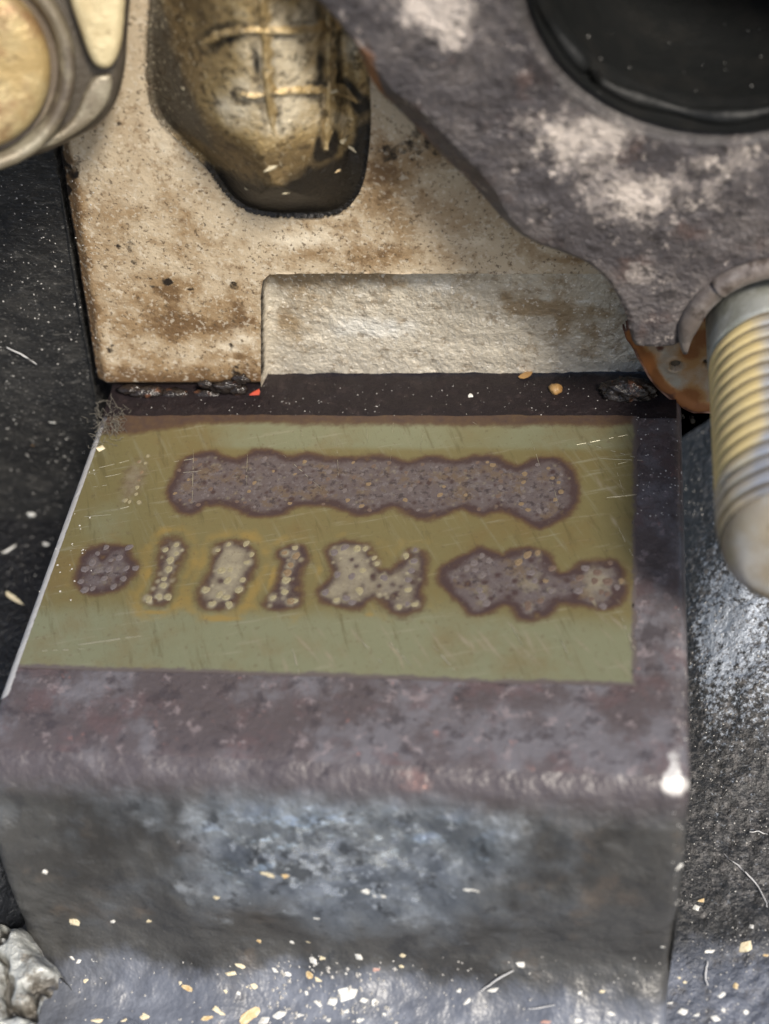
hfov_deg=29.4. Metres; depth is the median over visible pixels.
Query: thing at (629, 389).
tar clump
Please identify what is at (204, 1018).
wood chip
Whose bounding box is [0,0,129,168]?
pipe fitting
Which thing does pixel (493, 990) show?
wood chip
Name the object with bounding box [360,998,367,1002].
plaster flake
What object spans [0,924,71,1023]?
rock
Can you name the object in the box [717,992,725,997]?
wood chip
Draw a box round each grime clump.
[115,384,139,394]
[129,385,162,397]
[162,387,187,396]
[193,389,219,396]
[197,380,212,388]
[209,379,242,393]
[229,385,247,395]
[231,373,250,384]
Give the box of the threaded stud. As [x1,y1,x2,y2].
[705,279,768,599]
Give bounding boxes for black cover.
[0,145,112,520]
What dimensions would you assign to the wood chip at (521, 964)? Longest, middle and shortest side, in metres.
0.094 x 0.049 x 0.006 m
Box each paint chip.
[249,389,259,394]
[541,1020,551,1023]
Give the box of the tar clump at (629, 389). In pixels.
[597,375,658,402]
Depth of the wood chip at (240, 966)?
10.22 m
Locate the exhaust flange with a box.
[318,0,768,353]
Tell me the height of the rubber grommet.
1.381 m
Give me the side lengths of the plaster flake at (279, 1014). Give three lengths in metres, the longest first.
0.122 x 0.053 x 0.017 m
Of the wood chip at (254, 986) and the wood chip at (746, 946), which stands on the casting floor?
the wood chip at (746, 946)
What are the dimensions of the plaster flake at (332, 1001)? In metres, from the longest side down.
0.078 x 0.064 x 0.020 m
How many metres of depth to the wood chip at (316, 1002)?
10.12 m
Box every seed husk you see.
[181,985,191,991]
[239,1007,259,1023]
[306,971,312,978]
[518,372,531,378]
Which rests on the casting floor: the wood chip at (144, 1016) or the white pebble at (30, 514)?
the white pebble at (30, 514)
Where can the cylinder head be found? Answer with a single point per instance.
(396, 244)
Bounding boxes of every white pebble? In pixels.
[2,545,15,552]
[27,512,35,516]
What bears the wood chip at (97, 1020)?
on the engine block
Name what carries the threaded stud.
attached to the cylinder head
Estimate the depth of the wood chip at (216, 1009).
10.17 m
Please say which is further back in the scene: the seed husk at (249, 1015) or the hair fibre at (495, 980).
the seed husk at (249, 1015)
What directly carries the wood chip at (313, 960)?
on the engine block
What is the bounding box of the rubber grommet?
[0,857,24,928]
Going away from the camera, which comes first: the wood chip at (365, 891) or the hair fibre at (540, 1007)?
the wood chip at (365, 891)
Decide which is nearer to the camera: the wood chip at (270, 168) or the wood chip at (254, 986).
the wood chip at (270, 168)
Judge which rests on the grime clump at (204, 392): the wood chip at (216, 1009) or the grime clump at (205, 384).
the grime clump at (205, 384)
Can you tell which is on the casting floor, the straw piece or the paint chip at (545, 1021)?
the straw piece
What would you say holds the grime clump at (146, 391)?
on the engine block
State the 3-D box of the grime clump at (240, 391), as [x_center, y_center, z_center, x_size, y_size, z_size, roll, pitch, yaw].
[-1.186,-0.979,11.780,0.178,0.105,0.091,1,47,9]
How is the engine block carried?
on the casting floor
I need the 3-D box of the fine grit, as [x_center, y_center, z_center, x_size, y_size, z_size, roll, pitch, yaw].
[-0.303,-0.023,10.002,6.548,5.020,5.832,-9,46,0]
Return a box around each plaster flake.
[273,1010,286,1018]
[327,997,336,1005]
[338,987,357,1001]
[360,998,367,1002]
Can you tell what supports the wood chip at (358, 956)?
on the engine block
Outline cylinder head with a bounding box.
[60,0,706,386]
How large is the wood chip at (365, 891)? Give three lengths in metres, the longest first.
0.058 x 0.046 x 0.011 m
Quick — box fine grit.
[0,36,768,1023]
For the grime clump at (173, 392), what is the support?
on the engine block
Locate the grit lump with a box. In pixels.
[548,383,561,394]
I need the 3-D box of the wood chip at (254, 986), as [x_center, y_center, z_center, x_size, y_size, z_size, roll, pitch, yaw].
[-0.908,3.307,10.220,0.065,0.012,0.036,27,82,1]
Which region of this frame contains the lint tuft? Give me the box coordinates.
[82,397,139,448]
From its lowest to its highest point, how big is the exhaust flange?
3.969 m
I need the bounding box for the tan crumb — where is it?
[96,445,104,451]
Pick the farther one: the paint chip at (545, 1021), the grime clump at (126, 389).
the grime clump at (126, 389)
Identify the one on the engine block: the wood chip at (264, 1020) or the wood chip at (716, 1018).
the wood chip at (264, 1020)
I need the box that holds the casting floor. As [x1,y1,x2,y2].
[0,419,768,1023]
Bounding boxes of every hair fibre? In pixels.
[6,347,36,364]
[480,970,513,991]
[528,1005,553,1008]
[704,961,707,985]
[725,855,767,907]
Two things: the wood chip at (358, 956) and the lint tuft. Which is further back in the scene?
the lint tuft
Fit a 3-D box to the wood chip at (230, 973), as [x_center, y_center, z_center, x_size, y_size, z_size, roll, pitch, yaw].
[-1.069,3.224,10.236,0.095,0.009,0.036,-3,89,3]
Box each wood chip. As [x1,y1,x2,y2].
[69,919,79,925]
[91,1019,102,1022]
[140,1013,149,1019]
[201,1016,212,1020]
[212,1006,224,1014]
[225,971,235,975]
[235,964,244,968]
[250,983,257,988]
[258,1017,269,1023]
[260,872,273,877]
[264,166,276,171]
[309,957,316,964]
[313,1000,321,1006]
[355,954,362,959]
[361,889,369,894]
[487,988,497,991]
[516,962,524,967]
[678,1008,687,1014]
[711,1015,720,1021]
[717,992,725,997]
[739,941,751,951]
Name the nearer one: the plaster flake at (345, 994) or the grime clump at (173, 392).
the plaster flake at (345, 994)
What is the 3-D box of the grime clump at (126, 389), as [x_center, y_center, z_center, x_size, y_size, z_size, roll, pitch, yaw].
[-2.077,-1.000,11.921,0.234,0.066,0.109,1,47,9]
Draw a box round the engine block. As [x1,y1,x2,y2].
[0,371,689,1023]
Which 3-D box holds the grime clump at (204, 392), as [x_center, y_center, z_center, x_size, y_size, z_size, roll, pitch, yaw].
[-1.427,-0.950,11.857,0.295,0.114,0.111,1,47,9]
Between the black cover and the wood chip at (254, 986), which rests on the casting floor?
the black cover
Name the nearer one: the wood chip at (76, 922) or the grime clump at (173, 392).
the wood chip at (76, 922)
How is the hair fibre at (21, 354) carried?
attached to the black cover
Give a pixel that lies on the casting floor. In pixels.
(712, 585)
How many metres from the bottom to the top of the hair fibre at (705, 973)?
0.017 m
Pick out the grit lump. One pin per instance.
(555, 389)
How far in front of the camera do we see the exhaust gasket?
11.03 m
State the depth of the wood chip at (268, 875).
9.62 m
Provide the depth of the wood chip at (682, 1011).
9.87 m
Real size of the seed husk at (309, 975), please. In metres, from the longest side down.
0.062 x 0.048 x 0.007 m
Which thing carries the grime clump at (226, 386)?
on the engine block
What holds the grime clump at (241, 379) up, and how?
attached to the cylinder head
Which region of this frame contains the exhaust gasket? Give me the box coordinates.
[622,318,709,413]
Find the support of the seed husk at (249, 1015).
on the engine block
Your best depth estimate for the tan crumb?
11.54 m
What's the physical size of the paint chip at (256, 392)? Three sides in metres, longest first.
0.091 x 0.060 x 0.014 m
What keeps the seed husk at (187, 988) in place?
on the engine block
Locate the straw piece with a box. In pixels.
[6,591,23,604]
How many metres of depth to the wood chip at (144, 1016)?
10.26 m

